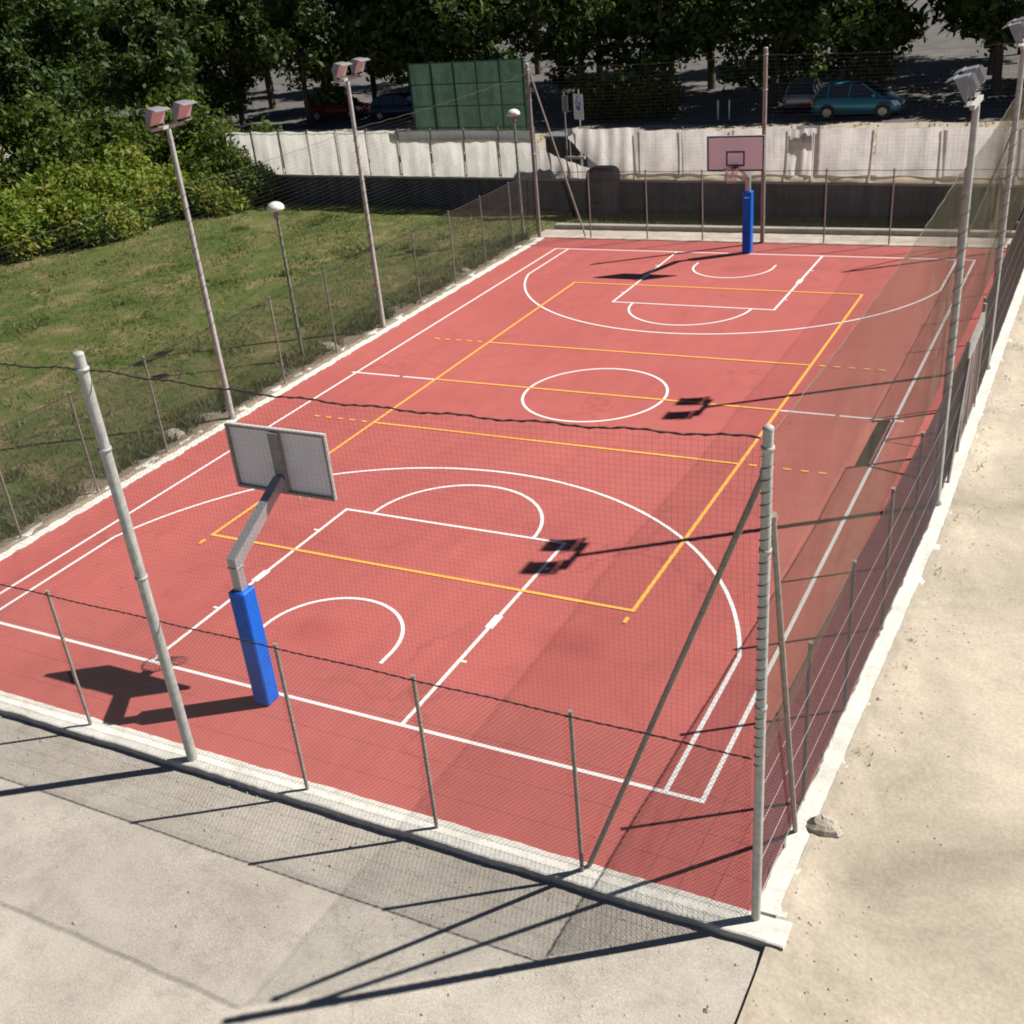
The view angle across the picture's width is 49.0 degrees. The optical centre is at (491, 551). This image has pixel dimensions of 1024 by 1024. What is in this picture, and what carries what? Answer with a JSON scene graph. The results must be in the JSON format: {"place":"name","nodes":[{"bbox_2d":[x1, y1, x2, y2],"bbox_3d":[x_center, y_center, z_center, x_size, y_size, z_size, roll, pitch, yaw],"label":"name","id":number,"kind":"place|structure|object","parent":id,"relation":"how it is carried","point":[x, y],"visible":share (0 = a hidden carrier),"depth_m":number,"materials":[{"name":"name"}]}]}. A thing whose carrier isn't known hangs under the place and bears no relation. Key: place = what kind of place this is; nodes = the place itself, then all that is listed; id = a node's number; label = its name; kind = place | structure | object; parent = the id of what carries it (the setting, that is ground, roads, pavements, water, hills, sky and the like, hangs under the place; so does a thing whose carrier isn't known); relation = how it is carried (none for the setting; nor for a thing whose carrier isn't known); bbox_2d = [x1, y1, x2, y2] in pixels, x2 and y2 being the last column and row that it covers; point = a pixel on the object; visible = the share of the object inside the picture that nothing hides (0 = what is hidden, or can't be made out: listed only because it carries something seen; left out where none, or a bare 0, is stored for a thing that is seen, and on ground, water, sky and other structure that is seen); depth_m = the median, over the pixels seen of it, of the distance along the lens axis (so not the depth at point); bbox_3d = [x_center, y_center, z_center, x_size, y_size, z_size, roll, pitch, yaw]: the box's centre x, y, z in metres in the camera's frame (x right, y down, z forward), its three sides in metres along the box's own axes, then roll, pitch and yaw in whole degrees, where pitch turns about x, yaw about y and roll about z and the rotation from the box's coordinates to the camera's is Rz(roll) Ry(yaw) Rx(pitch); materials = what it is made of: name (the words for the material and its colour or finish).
{"place":"outdoors","nodes":[
{"label":"outdoors","id":0,"kind":"place"},
{"bbox_2d":[0,200,580,540],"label":"lawn","id":1,"kind":"structure","parent":0,"point":[216,302],"depth_m":38.53,"materials":[{"name":"green plant"}]},
{"bbox_2d":[0,150,31,194],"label":"leafy shrub","id":2,"kind":"object","parent":1,"relation":"on","point":[4,174],"visible":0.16,"depth_m":54.40,"materials":[{"name":"green plant"}]},
{"bbox_2d":[0,178,72,261],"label":"bramble bush","id":3,"kind":"object","parent":1,"relation":"on","point":[18,223],"visible":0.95,"depth_m":47.51,"materials":[{"name":"green plant"}]},
{"bbox_2d":[6,123,101,195],"bbox_3d":[-21.169,-18.378,54.492,5.363,4.402,6.048,9,32,27],"label":"leafy shrub","id":4,"kind":"object","parent":1,"relation":"on","point":[54,146],"visible":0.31,"depth_m":53.77,"materials":[{"name":"green plant"}]},
{"bbox_2d":[7,158,109,245],"bbox_3d":[-19.941,-15.959,50.918,5.128,3.457,6.046,-13,29,-12],"label":"bramble bush","id":5,"kind":"object","parent":1,"relation":"on","point":[39,186],"visible":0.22,"depth_m":50.70,"materials":[{"name":"green plant"}]},
{"bbox_2d":[41,185,149,249],"bbox_3d":[-17.455,-14.782,48.949,4.060,2.737,4.787,9,32,27],"label":"bramble bush","id":6,"kind":"object","parent":1,"relation":"on","point":[68,207],"visible":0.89,"depth_m":48.19,"materials":[{"name":"green plant"}]},
{"bbox_2d":[83,136,164,196],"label":"bramble bush","id":7,"kind":"object","parent":1,"relation":"on","point":[135,162],"visible":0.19,"depth_m":53.87,"materials":[{"name":"green plant"}]},
{"bbox_2d":[81,159,184,234],"bbox_3d":[-16.561,-16.267,51.014,4.987,3.204,4.492,-22,32,-26],"label":"bramble bush","id":8,"kind":"object","parent":1,"relation":"on","point":[123,190],"visible":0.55,"depth_m":50.47,"materials":[{"name":"green plant"}]},
{"bbox_2d":[139,161,200,216],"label":"bramble bush","id":9,"kind":"object","parent":1,"relation":"on","point":[169,173],"visible":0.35,"depth_m":52.03,"materials":[{"name":"green plant"}]},
{"bbox_2d":[150,133,205,179],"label":"bramble bush","id":10,"kind":"object","parent":1,"relation":"on","point":[189,153],"visible":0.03,"depth_m":55.43,"materials":[{"name":"green plant"}]},
{"bbox_2d":[172,167,255,217],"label":"bramble bush","id":11,"kind":"object","parent":1,"relation":"on","point":[205,191],"visible":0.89,"depth_m":51.62,"materials":[{"name":"green plant"}]},
{"bbox_2d":[186,140,262,208],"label":"leafy shrub","id":12,"kind":"object","parent":1,"relation":"on","point":[225,164],"visible":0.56,"depth_m":52.31,"materials":[{"name":"green plant"}]},
{"bbox_2d":[233,159,286,206],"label":"leafy shrub","id":13,"kind":"object","parent":1,"relation":"on","point":[266,181],"visible":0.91,"depth_m":52.40,"materials":[{"name":"green plant"}]},
{"bbox_2d":[0,231,531,540],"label":"weeds","id":14,"kind":"object","parent":1,"relation":"on","point":[257,387],"visible":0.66,"depth_m":29.42,"materials":[{"name":"green plant"}]},
{"bbox_2d":[0,236,539,552],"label":"soil strip","id":15,"kind":"object","parent":1,"relation":"on","point":[85,499],"visible":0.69,"depth_m":28.67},
{"bbox_2d":[0,172,536,546],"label":"chain link fence","id":16,"kind":"object","parent":15,"relation":"on","point":[276,340],"visible":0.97,"depth_m":29.19,"materials":[{"name":"metal"}]},
{"bbox_2d":[507,109,524,234],"bbox_3d":[1.007,-13.794,41.237,0.490,4.660,0.490,9,32,27],"label":"garden lamp","id":17,"kind":"object","parent":15,"relation":"on","point":[512,113],"visible":0.86,"depth_m":40.80,"materials":[{"name":"metal"}]},
{"bbox_2d":[266,201,304,356],"bbox_3d":[-5.581,-7.402,31.047,0.490,4.460,0.490,9,32,27],"label":"garden lamp","id":18,"kind":"object","parent":1,"relation":"on","point":[274,205],"visible":0.86,"depth_m":30.64,"materials":[{"name":"metal"}]},
{"bbox_2d":[0,715,763,1023],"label":"pavement","id":19,"kind":"structure","parent":0,"point":[124,950],"depth_m":13.28,"materials":[{"name":"grey concrete"}]},
{"bbox_2d":[0,238,1006,910],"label":"court surface","id":20,"kind":"object","parent":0,"point":[606,268],"visible":0.75,"depth_m":21.23,"materials":[{"name":"red plastic"}]},
{"bbox_2d":[224,422,336,704],"bbox_3d":[-3.263,0.079,17.168,1.878,3.950,1.776,-17,30,-19],"label":"basketball hoop","id":21,"kind":"object","parent":20,"relation":"on","point":[266,676],"visible":0.94,"depth_m":16.60,"materials":[{"name":"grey metal"}]},
{"bbox_2d":[0,248,974,802],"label":"basketball lines","id":22,"kind":"object","parent":20,"relation":"on","point":[698,730],"visible":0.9,"depth_m":20.62,"materials":[{"name":"white paint"}]},
{"bbox_2d":[199,282,884,622],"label":"volleyball lines","id":23,"kind":"object","parent":20,"relation":"on","point":[650,586],"visible":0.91,"depth_m":24.97,"materials":[{"name":"orange paint"}]},
{"bbox_2d":[586,424,797,920],"bbox_3d":[2.249,1.350,11.611,2.633,6.156,1.448,-8,28,-4],"label":"net post","id":24,"kind":"object","parent":20,"relation":"on","point":[768,540],"visible":0.99,"depth_m":11.04,"materials":[{"name":"metal"}]},
{"bbox_2d":[0,363,760,758],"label":"ball net","id":25,"kind":"object","parent":24,"relation":"hanging from","point":[388,531],"visible":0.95,"depth_m":12.43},
{"bbox_2d":[765,88,1023,757],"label":"ball net","id":26,"kind":"object","parent":24,"relation":"attached to","point":[818,514],"visible":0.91,"depth_m":14.83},
{"bbox_2d":[707,135,765,252],"bbox_3d":[7.959,-11.191,35.584,1.878,3.950,1.776,-17,30,-19],"label":"basketball hoop","id":27,"kind":"object","parent":20,"relation":"on","point":[744,155],"visible":1,"depth_m":34.73,"materials":[{"name":"blue metal"}]},
{"bbox_2d":[933,65,987,505],"bbox_3d":[7.712,-4.089,19.018,0.512,7.555,1.424,9,32,27],"label":"floodlight pole","id":28,"kind":"object","parent":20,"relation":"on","point":[969,81],"visible":0.92,"depth_m":18.16,"materials":[{"name":"metal"}]},
{"bbox_2d":[987,17,1023,369],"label":"floodlight pole","id":29,"kind":"object","parent":20,"relation":"on","point":[1016,27],"visible":0.94,"depth_m":23.96,"materials":[{"name":"metal"}]},
{"bbox_2d":[0,120,1023,177],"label":"gravel verge","id":30,"kind":"structure","parent":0,"point":[836,125],"depth_m":56.90,"materials":[{"name":"grey gravel"}]},
{"bbox_2d":[0,37,91,145],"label":"broadleaf tree","id":31,"kind":"object","parent":30,"relation":"on","point":[17,80],"visible":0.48,"depth_m":59.35,"materials":[{"name":"green plant"}]},
{"bbox_2d":[0,90,95,177],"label":"leafy shrub","id":32,"kind":"object","parent":30,"relation":"on","point":[24,132],"visible":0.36,"depth_m":56.64,"materials":[{"name":"green plant"}]},
{"bbox_2d":[2,0,124,137],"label":"broadleaf tree","id":33,"kind":"object","parent":30,"relation":"on","point":[59,24],"visible":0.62,"depth_m":66.22,"materials":[{"name":"green plant"}]},
{"bbox_2d":[68,101,169,168],"bbox_3d":[-19.081,-20.364,57.155,6.518,5.007,5.795,-6,28,0],"label":"leafy shrub","id":34,"kind":"object","parent":30,"relation":"on","point":[119,127],"visible":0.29,"depth_m":55.89,"materials":[{"name":"green plant"}]},
{"bbox_2d":[119,78,215,159],"bbox_3d":[-17.466,-22.459,60.291,6.529,5.359,7.362,8,32,25],"label":"leafy shrub","id":35,"kind":"object","parent":30,"relation":"on","point":[162,98],"visible":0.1,"depth_m":59.43,"materials":[{"name":"green plant"}]},
{"bbox_2d":[153,104,246,168],"bbox_3d":[-15.229,-20.844,57.814,5.363,4.402,6.048,-22,32,-26],"label":"leafy shrub","id":36,"kind":"object","parent":30,"relation":"on","point":[180,141],"visible":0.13,"depth_m":56.46,"materials":[{"name":"green plant"}]},
{"bbox_2d":[178,119,259,182],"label":"leafy shrub","id":37,"kind":"object","parent":30,"relation":"on","point":[213,142],"visible":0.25,"depth_m":53.35,"materials":[{"name":"green plant"}]},
{"bbox_2d":[245,115,283,162],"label":"leafy shrub","id":38,"kind":"object","parent":30,"relation":"on","point":[254,127],"visible":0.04,"depth_m":55.57,"materials":[{"name":"green plant"}]},
{"bbox_2d":[543,132,596,167],"bbox_3d":[3.297,-16.311,45.949,2.000,1.530,1.000,12,33,30],"label":"van","id":39,"kind":"object","parent":30,"relation":"on","point":[559,137],"visible":0.26,"depth_m":45.56,"materials":[{"name":"metal"}]},
{"bbox_2d":[573,89,583,165],"bbox_3d":[3.539,-16.556,44.491,0.072,3.300,0.600,-23,32,-27],"label":"road sign","id":40,"kind":"object","parent":30,"relation":"on","point":[578,105],"visible":0.94,"depth_m":43.99,"materials":[{"name":"metal"}]},
{"bbox_2d":[242,172,1023,222],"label":"retaining wall","id":41,"kind":"structure","parent":30,"relation":"on","point":[298,189],"depth_m":43.25,"materials":[{"name":"concrete"}]},
{"bbox_2d":[224,127,537,177],"bbox_3d":[-5.412,-17.674,49.699,17.052,1.975,0.130,12,33,30],"label":"sheeted fence","id":42,"kind":"object","parent":41,"relation":"on","point":[266,147],"visible":0.92,"depth_m":48.95,"materials":[{"name":"white fabric"}]},
{"bbox_2d":[536,127,589,177],"bbox_3d":[3.117,-15.747,44.793,2.957,2.220,0.212,11,33,29],"label":"sheeted fence","id":43,"kind":"object","parent":41,"relation":"on","point":[571,169],"visible":0.69,"depth_m":45.20,"materials":[{"name":"fabric"}]},
{"bbox_2d":[567,124,1023,184],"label":"sheeted fence","id":44,"kind":"object","parent":41,"relation":"on","point":[785,145],"visible":0.73,"depth_m":39.74,"materials":[{"name":"fabric"}]},
{"bbox_2d":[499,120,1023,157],"bbox_3d":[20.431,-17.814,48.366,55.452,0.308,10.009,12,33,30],"label":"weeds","id":45,"kind":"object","parent":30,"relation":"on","point":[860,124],"visible":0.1,"depth_m":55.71,"materials":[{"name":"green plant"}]},
{"bbox_2d":[24,0,1023,130],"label":"parking lot","id":46,"kind":"structure","parent":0,"point":[288,113],"depth_m":70.57,"materials":[{"name":"grey asphalt"}]},
{"bbox_2d":[0,0,30,44],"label":"broadleaf tree","id":47,"kind":"object","parent":46,"relation":"on","point":[5,16],"visible":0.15,"depth_m":88.86,"materials":[{"name":"green plant"}]},
{"bbox_2d":[6,0,57,54],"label":"broadleaf tree","id":48,"kind":"object","parent":46,"relation":"on","point":[26,5],"visible":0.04,"depth_m":86.93,"materials":[{"name":"green plant"}]},
{"bbox_2d":[34,0,119,116],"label":"broadleaf tree","id":49,"kind":"object","parent":46,"relation":"on","point":[92,27],"visible":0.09,"depth_m":78.10,"materials":[{"name":"green plant"}]},
{"bbox_2d":[84,0,206,93],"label":"broadleaf tree","id":50,"kind":"object","parent":46,"relation":"on","point":[119,13],"visible":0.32,"depth_m":76.44,"materials":[{"name":"green plant"}]},
{"bbox_2d":[96,8,207,139],"bbox_3d":[-19.680,-27.279,66.197,6.264,8.632,5.910,-4,28,3],"label":"broadleaf tree","id":51,"kind":"object","parent":46,"relation":"on","point":[166,56],"visible":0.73,"depth_m":64.41,"materials":[{"name":"green plant"}]},
{"bbox_2d":[175,2,224,106],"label":"broadleaf tree","id":52,"kind":"object","parent":46,"relation":"on","point":[205,74],"visible":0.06,"depth_m":85.15,"materials":[{"name":"green plant"}]},
{"bbox_2d":[179,0,277,125],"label":"broadleaf tree","id":53,"kind":"object","parent":46,"relation":"on","point":[214,38],"visible":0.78,"depth_m":74.92,"materials":[{"name":"green plant"}]},
{"bbox_2d":[202,0,330,108],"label":"broadleaf tree","id":54,"kind":"object","parent":46,"relation":"on","point":[270,93],"visible":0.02,"depth_m":84.55,"materials":[{"name":"green plant"}]},
{"bbox_2d":[231,0,351,123],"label":"broadleaf tree","id":55,"kind":"object","parent":46,"relation":"on","point":[297,23],"visible":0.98,"depth_m":71.60,"materials":[{"name":"green plant"}]},
{"bbox_2d":[310,92,369,121],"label":"parked car","id":56,"kind":"object","parent":46,"relation":"on","point":[321,113],"visible":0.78,"depth_m":75.51,"materials":[{"name":"red paint"}]},
{"bbox_2d":[318,0,395,99],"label":"broadleaf tree","id":57,"kind":"object","parent":46,"relation":"on","point":[347,6],"visible":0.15,"depth_m":78.30,"materials":[{"name":"green plant"}]},
{"bbox_2d":[368,92,413,120],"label":"parked car","id":58,"kind":"object","parent":46,"relation":"on","point":[382,107],"visible":0.64,"depth_m":72.50,"materials":[{"name":"blue paint"}]},
{"bbox_2d":[324,0,461,93],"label":"broadleaf tree","id":59,"kind":"object","parent":46,"relation":"on","point":[387,33],"visible":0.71,"depth_m":70.44,"materials":[{"name":"green plant"}]},
{"bbox_2d":[408,0,525,77],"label":"broadleaf tree","id":60,"kind":"object","parent":46,"relation":"on","point":[472,24],"visible":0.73,"depth_m":68.07,"materials":[{"name":"green plant"}]},
{"bbox_2d":[407,58,528,151],"bbox_3d":[-1.163,-22.476,56.944,6.880,4.500,0.115,12,33,30],"label":"billboard","id":61,"kind":"object","parent":46,"relation":"on","point":[434,84],"visible":0.7,"depth_m":56.59,"materials":[{"name":"green metal"}]},
{"bbox_2d":[432,3,524,61],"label":"broadleaf tree","id":62,"kind":"object","parent":46,"relation":"on","point":[510,28],"visible":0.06,"depth_m":75.74,"materials":[{"name":"green plant"}]},
{"bbox_2d":[506,0,548,74],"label":"broadleaf tree","id":63,"kind":"object","parent":46,"relation":"on","point":[532,31],"visible":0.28,"depth_m":88.22,"materials":[{"name":"green plant"}]},
{"bbox_2d":[516,0,643,98],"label":"broadleaf tree","id":64,"kind":"object","parent":46,"relation":"on","point":[561,40],"visible":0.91,"depth_m":66.31,"materials":[{"name":"green plant"}]},
{"bbox_2d":[530,0,637,82],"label":"broadleaf tree","id":65,"kind":"object","parent":46,"relation":"on","point":[601,60],"visible":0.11,"depth_m":73.08,"materials":[{"name":"green plant"}]},
{"bbox_2d":[567,66,686,122],"bbox_3d":[7.526,-25.442,62.561,7.266,3.014,1.831,9,32,27],"label":"hedge","id":66,"kind":"object","parent":46,"relation":"on","point":[641,83],"visible":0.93,"depth_m":62.25,"materials":[{"name":"green plant"}]},
{"bbox_2d":[611,0,743,104],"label":"broadleaf tree","id":67,"kind":"object","parent":46,"relation":"on","point":[675,30],"visible":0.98,"depth_m":62.18,"materials":[{"name":"green plant"}]},
{"bbox_2d":[688,0,762,89],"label":"broadleaf tree","id":68,"kind":"object","parent":46,"relation":"on","point":[711,83],"visible":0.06,"depth_m":68.94,"materials":[{"name":"green plant"}]},
{"bbox_2d":[712,0,843,106],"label":"broadleaf tree","id":69,"kind":"object","parent":46,"relation":"on","point":[782,28],"visible":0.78,"depth_m":61.05,"materials":[{"name":"green plant"}]},
{"bbox_2d":[783,77,826,112],"bbox_3d":[16.986,-24.803,60.665,2.040,1.610,4.040,7,31,22],"label":"parked car","id":70,"kind":"object","parent":46,"relation":"on","point":[799,86],"visible":0.51,"depth_m":59.21,"materials":[{"name":"silver metal"}]},
{"bbox_2d":[787,0,917,82],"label":"broadleaf tree","id":71,"kind":"object","parent":46,"relation":"on","point":[840,61],"visible":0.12,"depth_m":64.74,"materials":[{"name":"green plant"}]},
{"bbox_2d":[810,79,906,119],"bbox_3d":[18.530,-22.832,56.574,4.444,1.771,2.244,9,32,27],"label":"parked car","id":72,"kind":"object","parent":46,"relation":"on","point":[878,97],"visible":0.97,"depth_m":55.98,"materials":[{"name":"teal paint"}]},
{"bbox_2d":[783,0,935,86],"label":"broadleaf tree","id":73,"kind":"object","parent":46,"relation":"on","point":[860,23],"visible":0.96,"depth_m":56.86,"materials":[{"name":"green plant"}]},
{"bbox_2d":[923,0,1023,95],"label":"broadleaf tree","id":74,"kind":"object","parent":46,"relation":"on","point":[982,18],"visible":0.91,"depth_m":56.19,"materials":[{"name":"green plant"}]},
{"bbox_2d":[958,0,1020,74],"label":"broadleaf tree","id":75,"kind":"object","parent":46,"relation":"on","point":[990,66],"visible":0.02,"depth_m":64.83,"materials":[{"name":"green plant"}]},
{"bbox_2d":[551,209,1018,235],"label":"grass verge","id":76,"kind":"object","parent":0,"point":[625,213],"depth_m":41.12,"materials":[{"name":"green plant"}]},
{"bbox_2d":[586,165,621,215],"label":"concrete buttress","id":77,"kind":"structure","parent":76,"relation":"on","point":[609,200],"depth_m":43.93,"materials":[{"name":"grey concrete"}]},
{"bbox_2d":[554,223,1015,237],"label":"concrete beam","id":78,"kind":"structure","parent":76,"relation":"on","point":[686,228],"depth_m":39.17,"materials":[{"name":"grey concrete"}]},
{"bbox_2d":[737,296,1023,1023],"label":"path","id":79,"kind":"structure","parent":0,"point":[942,942],"depth_m":13.77,"materials":[{"name":"beige concrete"}]},
{"bbox_2d":[0,342,1023,1021],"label":"pebbles","id":80,"kind":"object","parent":79,"relation":"on","point":[706,1008],"visible":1,"depth_m":14.01,"materials":[{"name":"stone"}]},
{"bbox_2d":[806,814,843,837],"bbox_3d":[4.057,3.369,13.688,0.392,0.233,0.364,-8,28,-3],"label":"rock","id":81,"kind":"object","parent":79,"relation":"on","point":[822,825],"visible":1,"depth_m":13.61,"materials":[{"name":"stone"}]},
{"label":"ground","id":82,"kind":"structure","parent":0,"visible":0},
{"bbox_2d":[0,237,543,561],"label":"kerb","id":83,"kind":"structure","parent":82,"relation":"on","point":[183,449],"depth_m":28.63,"materials":[{"name":"concrete"}]},
{"bbox_2d":[144,100,236,419],"bbox_3d":[-6.728,-6.524,26.418,0.512,7.555,1.424,9,32,27],"label":"floodlight pole","id":84,"kind":"object","parent":83,"relation":"on","point":[155,115],"visible":0.95,"depth_m":25.64,"materials":[{"name":"metal"}]},
{"bbox_2d":[332,57,386,327],"bbox_3d":[-3.471,-9.945,32.038,0.512,7.555,1.424,9,32,27],"label":"floodlight pole","id":85,"kind":"object","parent":83,"relation":"on","point":[357,65],"visible":0.97,"depth_m":31.33,"materials":[{"name":"metal"}]},
{"bbox_2d":[0,690,791,950],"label":"kerb","id":86,"kind":"structure","parent":82,"relation":"on","point":[763,931],"depth_m":14.35,"materials":[{"name":"concrete"}]},
{"bbox_2d":[72,351,197,761],"bbox_3d":[-4.582,0.365,14.720,0.171,6.235,0.171,9,32,27],"label":"net post","id":87,"kind":"object","parent":86,"relation":"on","point":[82,368],"visible":0.94,"depth_m":14.45,"materials":[{"name":"metal"}]},
{"bbox_2d":[0,584,751,917],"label":"chain link fence","id":88,"kind":"object","parent":86,"relation":"on","point":[6,656],"visible":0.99,"depth_m":13.98,"materials":[{"name":"metal"}]},
{"bbox_2d":[534,229,1011,248],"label":"kerb","id":89,"kind":"structure","parent":82,"relation":"on","point":[679,236],"depth_m":38.74,"materials":[{"name":"concrete"}]},
{"bbox_2d":[525,63,585,236],"bbox_3d":[2.327,-14.251,40.259,1.969,6.135,0.190,9,32,27],"label":"net post","id":90,"kind":"object","parent":89,"relation":"on","point":[532,142],"visible":0.98,"depth_m":40.42,"materials":[{"name":"metal"}]},
{"bbox_2d":[0,74,533,427],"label":"ball net","id":91,"kind":"object","parent":90,"relation":"attached to","point":[252,233],"visible":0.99,"depth_m":27.76,"materials":[{"name":"fabric"}]},
{"bbox_2d":[529,42,1023,172],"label":"ball net","id":92,"kind":"object","parent":90,"relation":"hanging from","point":[751,123],"visible":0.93,"depth_m":35.98,"materials":[{"name":"fabric"}]},
{"bbox_2d":[760,47,767,242],"bbox_3d":[8.947,-13.160,36.808,0.171,6.235,0.171,9,32,27],"label":"net post","id":93,"kind":"object","parent":89,"relation":"on","point":[764,128],"visible":0.81,"depth_m":36.42,"materials":[{"name":"grey metal"}]},
{"bbox_2d":[538,168,1023,244],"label":"chain link fence","id":94,"kind":"object","parent":89,"relation":"on","point":[702,197],"visible":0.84,"depth_m":37.61,"materials":[{"name":"metal"}]},
{"bbox_2d":[761,270,1023,917],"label":"kerb","id":95,"kind":"structure","parent":82,"relation":"on","point":[783,871],"depth_m":16.49,"materials":[{"name":"concrete"}]},
{"bbox_2d":[761,212,1023,892],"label":"chain link fence","id":96,"kind":"object","parent":95,"relation":"on","point":[1012,267],"visible":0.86,"depth_m":16.02,"materials":[{"name":"metal"}]},
{"bbox_2d":[946,303,986,482],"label":"gate","id":97,"kind":"structure","parent":95,"relation":"on","point":[977,335],"depth_m":22.68,"materials":[{"name":"metal"}]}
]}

